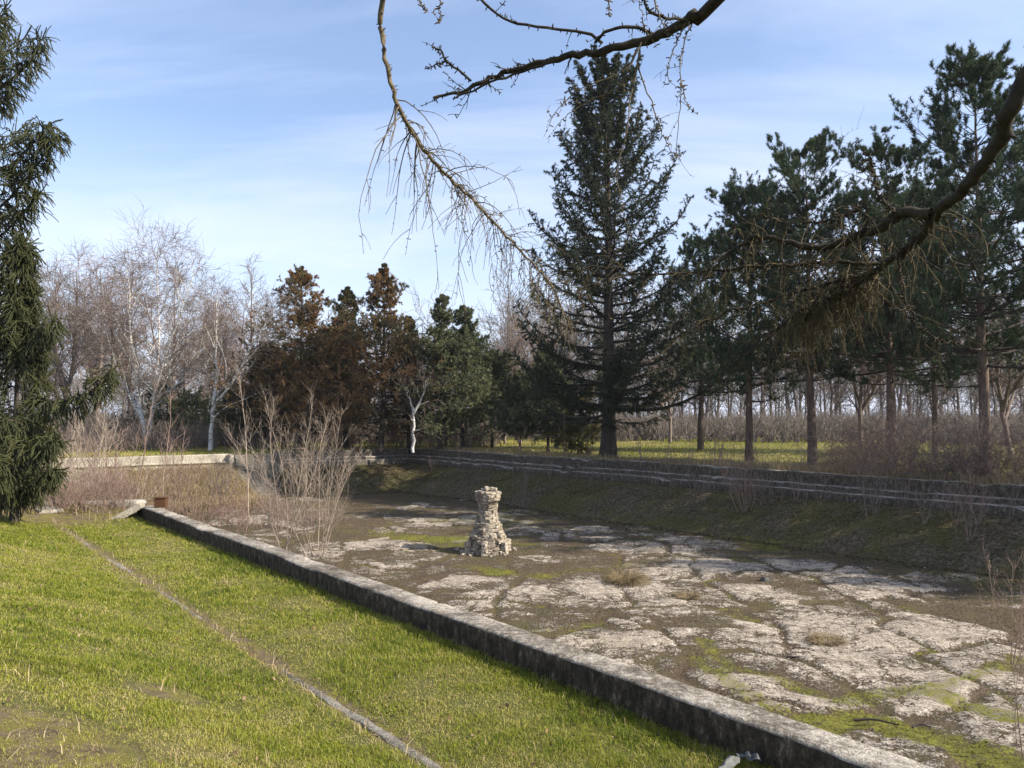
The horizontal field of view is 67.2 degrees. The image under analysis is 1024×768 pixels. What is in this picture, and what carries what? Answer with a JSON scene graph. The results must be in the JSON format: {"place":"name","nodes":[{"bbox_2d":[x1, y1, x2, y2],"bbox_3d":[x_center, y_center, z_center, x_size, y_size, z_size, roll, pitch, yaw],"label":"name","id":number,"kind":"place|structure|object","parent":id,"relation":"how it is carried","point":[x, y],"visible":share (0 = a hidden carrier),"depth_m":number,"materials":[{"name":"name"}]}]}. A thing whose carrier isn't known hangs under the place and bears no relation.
{"place":"outdoors","nodes":[
{"label":"outdoors","id":0,"kind":"place"},
{"bbox_2d":[0,418,1023,767],"bbox_3d":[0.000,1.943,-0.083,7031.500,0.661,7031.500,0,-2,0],"label":"ground","id":1,"kind":"structure","parent":0,"point":[54,736],"depth_m":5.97,"materials":[{"name":"plant"}]},
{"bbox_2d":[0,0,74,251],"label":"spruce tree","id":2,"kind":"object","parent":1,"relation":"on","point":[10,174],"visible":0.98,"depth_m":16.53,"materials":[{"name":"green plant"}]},
{"bbox_2d":[0,270,79,409],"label":"bare tree","id":3,"kind":"object","parent":1,"relation":"on","point":[20,385],"visible":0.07,"depth_m":65.75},
{"bbox_2d":[34,505,62,512],"bbox_3d":[-10.355,2.806,17.082,0.811,0.140,0.513,-2,-3,39],"label":"broken slab","id":4,"kind":"object","parent":1,"relation":"on","point":[49,509],"depth_m":16.88,"materials":[{"name":"concrete"}]},
{"bbox_2d":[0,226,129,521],"bbox_3d":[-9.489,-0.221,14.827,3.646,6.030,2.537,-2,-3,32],"label":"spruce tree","id":5,"kind":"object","parent":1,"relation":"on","point":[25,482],"visible":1,"depth_m":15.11,"materials":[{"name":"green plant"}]},
{"bbox_2d":[1,470,135,523],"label":"dead grass","id":6,"kind":"structure","parent":1,"relation":"on","point":[85,499],"depth_m":17.50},
{"bbox_2d":[18,236,132,437],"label":"bare tree","id":7,"kind":"object","parent":1,"relation":"on","point":[61,372],"visible":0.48,"depth_m":51.54,"materials":[{"name":"plant"}]},
{"bbox_2d":[21,464,152,514],"bbox_3d":[-11.144,2.324,17.456,5.644,1.167,4.085,2,-3,-37],"label":"brushwood","id":8,"kind":"object","parent":1,"relation":"on","point":[110,489],"visible":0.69,"depth_m":17.73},
{"bbox_2d":[45,499,146,507],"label":"low stone wall","id":9,"kind":"structure","parent":1,"relation":"on","point":[133,503],"depth_m":17.87,"materials":[{"name":"concrete"}]},
{"bbox_2d":[38,445,177,503],"bbox_3d":[-18.135,2.457,24.102,9.101,1.414,21.188,2,-3,-40],"label":"brushwood","id":10,"kind":"object","parent":1,"relation":"on","point":[81,473],"visible":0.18,"depth_m":21.51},
{"bbox_2d":[57,244,163,425],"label":"bare tree","id":11,"kind":"object","parent":1,"relation":"on","point":[129,386],"visible":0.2,"depth_m":66.97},
{"bbox_2d":[44,247,187,430],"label":"bare tree","id":12,"kind":"object","parent":1,"relation":"on","point":[89,278],"visible":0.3,"depth_m":62.76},
{"bbox_2d":[111,502,144,518],"bbox_3d":[-8.601,2.883,17.180,0.703,0.468,0.508,1,-3,-18],"label":"broken slab","id":13,"kind":"object","parent":1,"relation":"on","point":[131,510],"depth_m":16.99,"materials":[{"name":"concrete"}]},
{"bbox_2d":[45,195,246,446],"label":"birch tree","id":14,"kind":"object","parent":1,"relation":"on","point":[174,355],"visible":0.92,"depth_m":50.05,"materials":[{"name":"grey plant"}]},
{"bbox_2d":[114,379,188,442],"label":"evergreen shrub","id":15,"kind":"object","parent":1,"relation":"on","point":[158,412],"visible":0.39,"depth_m":57.37,"materials":[{"name":"green plant"}]},
{"bbox_2d":[106,263,241,438],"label":"bare tree","id":16,"kind":"object","parent":1,"relation":"on","point":[203,347],"visible":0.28,"depth_m":65.80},
{"bbox_2d":[152,288,212,410],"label":"larch tree","id":17,"kind":"object","parent":1,"relation":"on","point":[186,313],"visible":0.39,"depth_m":58.19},
{"bbox_2d":[152,386,222,440],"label":"evergreen shrub","id":18,"kind":"object","parent":1,"relation":"on","point":[190,404],"visible":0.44,"depth_m":56.36,"materials":[{"name":"green plant"}]},
{"bbox_2d":[176,385,264,445],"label":"evergreen shrub","id":19,"kind":"object","parent":1,"relation":"on","point":[208,415],"visible":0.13,"depth_m":52.98,"materials":[{"name":"green plant"}]},
{"bbox_2d":[186,296,255,409],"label":"bare tree","id":20,"kind":"object","parent":1,"relation":"on","point":[233,321],"visible":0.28,"depth_m":70.16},
{"bbox_2d":[200,283,249,436],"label":"larch tree","id":21,"kind":"object","parent":1,"relation":"on","point":[230,297],"visible":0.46,"depth_m":54.16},
{"bbox_2d":[164,337,324,448],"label":"conifer tree","id":22,"kind":"object","parent":1,"relation":"on","point":[240,416],"visible":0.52,"depth_m":46.82,"materials":[{"name":"brown plant"}]},
{"bbox_2d":[177,265,313,450],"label":"birch tree","id":23,"kind":"object","parent":1,"relation":"on","point":[212,416],"visible":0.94,"depth_m":45.70,"materials":[{"name":"grey plant"}]},
{"bbox_2d":[217,253,282,445],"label":"larch tree","id":24,"kind":"object","parent":1,"relation":"on","point":[251,308],"visible":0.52,"depth_m":52.14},
{"bbox_2d":[0,414,506,452],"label":"brushwood","id":25,"kind":"object","parent":1,"relation":"on","point":[203,440],"visible":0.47,"depth_m":49.65,"materials":[{"name":"plant"}]},
{"bbox_2d":[68,533,441,767],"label":"edging kerb","id":26,"kind":"structure","parent":1,"relation":"on","point":[389,738],"depth_m":5.62,"materials":[{"name":"concrete"}]},
{"bbox_2d":[210,264,380,449],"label":"conifer tree","id":27,"kind":"object","parent":1,"relation":"on","point":[301,277],"visible":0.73,"depth_m":46.14,"materials":[{"name":"brown plant"}]},
{"bbox_2d":[217,325,403,453],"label":"conifer tree","id":28,"kind":"object","parent":1,"relation":"on","point":[323,348],"visible":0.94,"depth_m":44.17,"materials":[{"name":"brown plant"}]},
{"bbox_2d":[308,286,380,447],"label":"conifer tree","id":29,"kind":"object","parent":1,"relation":"on","point":[347,298],"visible":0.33,"depth_m":49.95,"materials":[{"name":"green plant"}]},
{"bbox_2d":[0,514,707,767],"bbox_3d":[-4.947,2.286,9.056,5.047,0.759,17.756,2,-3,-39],"label":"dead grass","id":30,"kind":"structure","parent":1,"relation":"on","point":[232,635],"depth_m":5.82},
{"bbox_2d":[361,344,380,443],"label":"bare tree","id":31,"kind":"object","parent":1,"relation":"on","point":[368,396],"visible":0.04,"depth_m":56.78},
{"bbox_2d":[0,518,751,767],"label":"fallen leaves","id":32,"kind":"object","parent":1,"relation":"on","point":[244,698],"visible":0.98,"depth_m":6.11,"materials":[{"name":"brown plant"}]},
{"bbox_2d":[310,262,454,450],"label":"conifer tree","id":33,"kind":"object","parent":1,"relation":"on","point":[381,280],"visible":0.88,"depth_m":45.57,"materials":[{"name":"brown plant"}]},
{"bbox_2d":[59,436,727,457],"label":"park grass","id":34,"kind":"structure","parent":1,"relation":"on","point":[195,447],"depth_m":47.61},
{"bbox_2d":[385,360,453,452],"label":"birch tree","id":35,"kind":"object","parent":1,"relation":"on","point":[413,428],"visible":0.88,"depth_m":44.34,"materials":[{"name":"white plant"}]},
{"bbox_2d":[360,315,483,448],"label":"conifer tree","id":36,"kind":"object","parent":1,"relation":"on","point":[409,360],"visible":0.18,"depth_m":48.22,"materials":[{"name":"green plant"}]},
{"bbox_2d":[379,294,493,449],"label":"conifer tree","id":37,"kind":"object","parent":1,"relation":"on","point":[440,316],"visible":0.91,"depth_m":45.58,"materials":[{"name":"green plant"}]},
{"bbox_2d":[407,305,507,449],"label":"conifer tree","id":38,"kind":"object","parent":1,"relation":"on","point":[478,347],"visible":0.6,"depth_m":47.47,"materials":[{"name":"green plant"}]},
{"bbox_2d":[455,347,542,447],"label":"conifer tree","id":39,"kind":"object","parent":1,"relation":"on","point":[498,363],"visible":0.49,"depth_m":50.25,"materials":[{"name":"green plant"}]},
{"bbox_2d":[491,337,516,443],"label":"bare tree","id":40,"kind":"object","parent":1,"relation":"on","point":[504,440],"visible":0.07,"depth_m":56.79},
{"bbox_2d":[0,213,1023,434],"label":"distant wood","id":41,"kind":"object","parent":1,"relation":"on","point":[797,401],"visible":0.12,"depth_m":89.99,"materials":[{"name":"plant"}]},
{"bbox_2d":[2,398,1023,443],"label":"brushwood","id":42,"kind":"object","parent":1,"relation":"on","point":[768,428],"visible":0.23,"depth_m":63.60,"materials":[{"name":"plant"}]},
{"bbox_2d":[485,370,545,450],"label":"conifer tree","id":43,"kind":"object","parent":1,"relation":"on","point":[510,401],"visible":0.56,"depth_m":45.40,"materials":[{"name":"green plant"}]},
{"bbox_2d":[485,290,563,442],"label":"bare tree","id":44,"kind":"object","parent":1,"relation":"on","point":[511,334],"visible":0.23,"depth_m":56.59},
{"bbox_2d":[137,505,932,767],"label":"parapet wall","id":45,"kind":"structure","parent":1,"relation":"on","point":[774,740],"depth_m":6.20,"materials":[{"name":"concrete"}]},
{"bbox_2d":[154,496,168,506],"bbox_3d":[-7.756,2.608,17.015,0.269,0.224,0.209,0,-2,-6],"label":"rusty box","id":46,"kind":"object","parent":45,"relation":"on","point":[161,501],"visible":1,"depth_m":16.93,"materials":[{"name":"metal"}]},
{"bbox_2d":[494,343,599,451],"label":"conifer tree","id":47,"kind":"object","parent":1,"relation":"on","point":[530,423],"visible":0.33,"depth_m":43.60,"materials":[{"name":"green plant"}]},
{"bbox_2d":[492,274,621,447],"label":"bare tree","id":48,"kind":"object","parent":1,"relation":"on","point":[582,338],"visible":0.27,"depth_m":49.62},
{"bbox_2d":[537,383,601,454],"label":"evergreen shrub","id":49,"kind":"object","parent":1,"relation":"on","point":[577,445],"visible":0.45,"depth_m":41.65,"materials":[{"name":"green plant"}]},
{"bbox_2d":[496,43,754,457],"bbox_3d":[4.867,-6.651,37.725,11.094,20.595,11.610,0,-2,-7],"label":"spruce tree","id":50,"kind":"object","parent":1,"relation":"on","point":[611,390],"visible":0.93,"depth_m":37.47,"materials":[{"name":"green plant"}]},
{"bbox_2d":[635,407,644,466],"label":"bare shoot","id":51,"kind":"object","parent":1,"relation":"on","point":[639,441],"visible":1,"depth_m":31.81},
{"bbox_2d":[293,435,1023,483],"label":"park grass","id":52,"kind":"structure","parent":1,"relation":"on","point":[804,445],"depth_m":47.62,"materials":[{"name":"plant"}]},
{"bbox_2d":[636,336,692,442],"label":"bare tree","id":53,"kind":"object","parent":1,"relation":"on","point":[670,423],"visible":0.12,"depth_m":59.93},
{"bbox_2d":[358,0,1023,420],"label":"overhanging tree","id":54,"kind":"object","parent":1,"relation":"on","point":[844,292],"visible":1,"depth_m":2.75,"materials":[{"name":"brown plant"}]},
{"bbox_2d":[637,229,772,449],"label":"pine tree","id":55,"kind":"object","parent":1,"relation":"on","point":[683,297],"visible":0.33,"depth_m":46.57,"materials":[{"name":"green plant"}]},
{"bbox_2d":[710,431,727,465],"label":"bare shoot","id":56,"kind":"object","parent":1,"relation":"on","point":[721,449],"visible":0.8,"depth_m":31.02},
{"bbox_2d":[418,445,1023,484],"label":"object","id":57,"kind":"structure","parent":1,"relation":"on","point":[805,467],"depth_m":28.84,"materials":[{"name":"concrete"}]},
{"bbox_2d":[718,755,739,767],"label":"plastic bag","id":58,"kind":"object","parent":1,"relation":"on","point":[730,761],"visible":1,"depth_m":4.82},
{"bbox_2d":[726,409,739,466],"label":"bare shoot","id":59,"kind":"object","parent":1,"relation":"on","point":[734,438],"visible":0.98,"depth_m":29.92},
{"bbox_2d":[736,751,760,760],"bbox_3d":[1.514,2.365,4.913,0.084,0.059,0.170,2,-3,-36],"label":"plastic bag","id":60,"kind":"object","parent":1,"relation":"on","point":[749,756],"visible":1,"depth_m":4.90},
{"bbox_2d":[742,432,767,465],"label":"bare shoot","id":61,"kind":"object","parent":1,"relation":"on","point":[750,442],"visible":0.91,"depth_m":29.77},
{"bbox_2d":[661,168,855,461],"bbox_3d":[10.839,-3.328,35.587,8.021,13.764,10.371,0,-2,11],"label":"pine tree","id":62,"kind":"object","parent":1,"relation":"on","point":[728,201],"visible":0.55,"depth_m":34.75,"materials":[{"name":"green plant"}]},
{"bbox_2d":[710,105,920,464],"bbox_3d":[12.991,-3.877,33.331,8.612,14.667,9.396,1,-3,-23],"label":"pine tree","id":63,"kind":"object","parent":1,"relation":"on","point":[795,183],"visible":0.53,"depth_m":32.60,"materials":[{"name":"green plant"}]},
{"bbox_2d":[788,429,892,469],"bbox_3d":[12.460,2.586,28.758,4.140,2.126,3.670,0,-2,0],"label":"bramble thicket","id":64,"kind":"object","parent":1,"relation":"on","point":[828,461],"visible":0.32,"depth_m":28.71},
{"bbox_2d":[821,308,909,446],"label":"bare tree","id":65,"kind":"object","parent":1,"relation":"on","point":[859,397],"visible":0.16,"depth_m":45.76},
{"bbox_2d":[779,375,984,490],"bbox_3d":[12.854,1.839,26.992,6.588,4.221,6.486,-1,-3,27],"label":"bramble thicket","id":66,"kind":"object","parent":1,"relation":"on","point":[851,454],"visible":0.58,"depth_m":26.79,"materials":[{"name":"plant"}]},
{"bbox_2d":[773,125,1022,466],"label":"pine tree","id":67,"kind":"object","parent":1,"relation":"on","point":[897,153],"visible":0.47,"depth_m":30.25,"materials":[{"name":"green plant"}]},
{"bbox_2d":[814,372,1023,492],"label":"bramble thicket","id":68,"kind":"object","parent":1,"relation":"on","point":[943,467],"visible":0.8,"depth_m":24.44,"materials":[{"name":"plant"}]},
{"bbox_2d":[843,38,1023,474],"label":"pine tree","id":69,"kind":"object","parent":1,"relation":"on","point":[987,70],"visible":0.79,"depth_m":25.76,"materials":[{"name":"green plant"}]},
{"bbox_2d":[867,166,1023,453],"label":"pine tree","id":70,"kind":"object","parent":1,"relation":"on","point":[934,386],"visible":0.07,"depth_m":41.60,"materials":[{"name":"green plant"}]},
{"bbox_2d":[868,387,1023,489],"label":"bramble thicket","id":71,"kind":"object","parent":1,"relation":"on","point":[1018,446],"visible":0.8,"depth_m":23.82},
{"bbox_2d":[950,63,1023,373],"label":"pine tree","id":72,"kind":"object","parent":1,"relation":"on","point":[1011,245],"visible":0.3,"depth_m":31.59,"materials":[{"name":"green plant"}]},
{"bbox_2d":[953,273,1023,455],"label":"bare tree","id":73,"kind":"object","parent":1,"relation":"on","point":[1009,392],"visible":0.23,"depth_m":40.07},
{"bbox_2d":[0,0,1023,417],"label":"sky","id":74,"kind":"structure","parent":0,"point":[253,122],"materials":[{"name":"blue"}]},
{"bbox_2d":[138,463,1023,575],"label":"pool bank","id":75,"kind":"structure","parent":0,"point":[811,539],"depth_m":26.28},
{"bbox_2d":[53,411,89,478],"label":"bare shrub","id":76,"kind":"object","parent":75,"relation":"on","point":[76,444],"visible":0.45,"depth_m":27.22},
{"bbox_2d":[59,410,127,484],"bbox_3d":[-16.522,2.793,30.094,2.517,3.952,3.371,1,-3,-22],"label":"bare shrub","id":77,"kind":"object","parent":75,"relation":"on","point":[102,441],"visible":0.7,"depth_m":30.20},
{"bbox_2d":[75,425,140,488],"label":"bare shrub","id":78,"kind":"object","parent":75,"relation":"on","point":[95,458],"visible":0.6,"depth_m":24.98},
{"bbox_2d":[53,454,232,472],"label":"retaining wall","id":79,"kind":"structure","parent":75,"relation":"on","point":[211,458],"depth_m":38.35,"materials":[{"name":"concrete"}]},
{"bbox_2d":[135,375,162,498],"bbox_3d":[-9.793,1.499,20.896,0.604,3.500,0.786,2,-3,-43],"label":"bare sapling","id":80,"kind":"object","parent":75,"relation":"on","point":[145,439],"visible":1,"depth_m":20.93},
{"bbox_2d":[157,388,182,508],"bbox_3d":[-9.996,1.863,22.385,0.604,3.500,0.786,-1,-3,22],"label":"bare sapling","id":81,"kind":"object","parent":75,"relation":"on","point":[166,440],"visible":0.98,"depth_m":22.26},
{"bbox_2d":[227,452,282,495],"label":"staircase","id":82,"kind":"structure","parent":75,"relation":"on","point":[236,461],"depth_m":40.60,"materials":[{"name":"concrete"}]},
{"bbox_2d":[159,462,446,497],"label":"leaf litter","id":83,"kind":"object","parent":75,"relation":"on","point":[370,486],"visible":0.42,"depth_m":42.47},
{"bbox_2d":[281,448,409,468],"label":"retaining wall","id":84,"kind":"structure","parent":75,"relation":"on","point":[389,456],"depth_m":44.87,"materials":[{"name":"grey concrete"}]},
{"bbox_2d":[506,469,539,507],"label":"bare shrub","id":85,"kind":"object","parent":75,"relation":"on","point":[525,492],"visible":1,"depth_m":34.20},
{"bbox_2d":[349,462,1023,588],"bbox_3d":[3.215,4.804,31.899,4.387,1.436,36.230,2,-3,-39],"label":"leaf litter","id":86,"kind":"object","parent":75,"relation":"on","point":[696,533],"visible":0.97,"depth_m":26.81,"materials":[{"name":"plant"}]},
{"bbox_2d":[689,467,711,506],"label":"bare shrub","id":87,"kind":"object","parent":75,"relation":"on","point":[703,491],"visible":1,"depth_m":28.58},
{"bbox_2d":[407,448,1023,516],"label":"retaining wall","id":88,"kind":"structure","parent":75,"relation":"on","point":[842,487],"depth_m":28.27,"materials":[{"name":"concrete"}]},
{"bbox_2d":[716,451,769,512],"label":"bare shrub","id":89,"kind":"object","parent":75,"relation":"on","point":[739,487],"visible":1,"depth_m":27.05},
{"bbox_2d":[782,460,802,501],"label":"bare shoot","id":90,"kind":"object","parent":75,"relation":"on","point":[792,483],"visible":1,"depth_m":26.50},
{"bbox_2d":[854,431,905,517],"bbox_3d":[11.476,2.777,23.956,1.459,2.752,1.594,-2,-3,37],"label":"bare shrub","id":91,"kind":"object","parent":75,"relation":"on","point":[876,488],"visible":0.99,"depth_m":24.02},
{"bbox_2d":[892,468,915,510],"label":"bare shoot","id":92,"kind":"object","parent":75,"relation":"on","point":[905,488],"visible":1,"depth_m":23.66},
{"bbox_2d":[913,475,940,524],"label":"bare shoot","id":93,"kind":"object","parent":75,"relation":"on","point":[923,501],"visible":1,"depth_m":22.55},
{"bbox_2d":[940,463,995,541],"bbox_3d":[12.589,3.267,21.347,1.532,2.181,1.415,0,-2,0],"label":"bare shrub","id":94,"kind":"object","parent":75,"relation":"on","point":[960,503],"visible":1,"depth_m":21.16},
{"bbox_2d":[958,471,989,524],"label":"bare shoot","id":95,"kind":"object","parent":75,"relation":"on","point":[984,500],"visible":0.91,"depth_m":21.71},
{"bbox_2d":[1007,458,1022,518],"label":"bare shoot","id":96,"kind":"object","parent":75,"relation":"on","point":[1017,493],"visible":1,"depth_m":21.45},
{"bbox_2d":[179,484,1023,767],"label":"pool floor","id":97,"kind":"structure","parent":0,"point":[946,694],"depth_m":16.17,"materials":[{"name":"stone"}]},
{"bbox_2d":[67,460,278,513],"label":"dead grass","id":98,"kind":"structure","parent":97,"relation":"on","point":[203,490],"depth_m":36.24,"materials":[{"name":"plant"}]},
{"bbox_2d":[141,422,207,504],"bbox_3d":[-14.248,3.548,32.994,2.580,3.954,2.322,-1,-3,15],"label":"bare shrub","id":99,"kind":"object","parent":97,"relation":"on","point":[174,471],"visible":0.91,"depth_m":32.93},
{"bbox_2d":[69,463,346,533],"bbox_3d":[-13.824,4.432,31.784,9.435,1.984,13.917,2,-3,-38],"label":"brushwood","id":100,"kind":"object","parent":97,"relation":"on","point":[233,508],"visible":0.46,"depth_m":31.13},
{"bbox_2d":[202,452,246,504],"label":"bare shrub","id":101,"kind":"object","parent":97,"relation":"on","point":[218,485],"visible":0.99,"depth_m":33.93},
{"bbox_2d":[227,359,267,517],"bbox_3d":[-10.338,2.068,29.965,1.562,6.636,1.070,-1,-3,18],"label":"bare sapling","id":102,"kind":"object","parent":97,"relation":"on","point":[246,444],"visible":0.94,"depth_m":30.20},
{"bbox_2d":[219,383,335,550],"bbox_3d":[-6.770,2.469,22.781,2.586,5.228,3.394,-2,-3,43],"label":"bare shrub","id":103,"kind":"object","parent":97,"relation":"on","point":[277,539],"visible":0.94,"depth_m":22.39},
{"bbox_2d":[241,397,367,557],"bbox_3d":[-5.891,2.687,22.741,4.085,4.794,3.044,-2,-3,43],"label":"bare shrub","id":104,"kind":"object","parent":97,"relation":"on","point":[334,507],"visible":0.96,"depth_m":22.25,"materials":[{"name":"plant"}]},
{"bbox_2d":[454,486,516,556],"bbox_3d":[-0.700,4.095,23.187,1.939,2.048,1.674,1,-3,-23],"label":"fountain pedestal","id":105,"kind":"object","parent":97,"relation":"on","point":[488,537],"visible":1,"depth_m":22.79,"materials":[{"name":"stone"}]},
{"bbox_2d":[185,487,1023,767],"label":"moss litter","id":106,"kind":"object","parent":97,"relation":"on","point":[970,585],"visible":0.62,"depth_m":18.48,"materials":[{"name":"plant"}]},
{"bbox_2d":[600,562,653,586],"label":"grass tuft","id":107,"kind":"object","parent":97,"relation":"on","point":[620,577],"visible":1,"depth_m":18.67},
{"bbox_2d":[673,590,702,599],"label":"grass tuft","id":108,"kind":"object","parent":97,"relation":"on","point":[683,594],"visible":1,"depth_m":17.28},
{"bbox_2d":[801,628,849,647],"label":"grass tuft","id":109,"kind":"object","parent":97,"relation":"on","point":[816,639],"visible":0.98,"depth_m":13.80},
{"bbox_2d":[854,718,898,725],"bbox_3d":[4.766,4.418,10.085,0.540,0.047,0.074,-1,-3,17],"label":"fallen stick","id":110,"kind":"object","parent":97,"relation":"on","point":[865,719],"visible":1,"depth_m":10.11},
{"bbox_2d":[977,530,1023,667],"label":"bare shrub","id":111,"kind":"object","parent":97,"relation":"on","point":[1013,571],"visible":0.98,"depth_m":12.55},
{"bbox_2d":[995,596,1023,755],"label":"bare shrub","id":112,"kind":"object","parent":97,"relation":"on","point":[1017,677],"visible":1,"depth_m":9.19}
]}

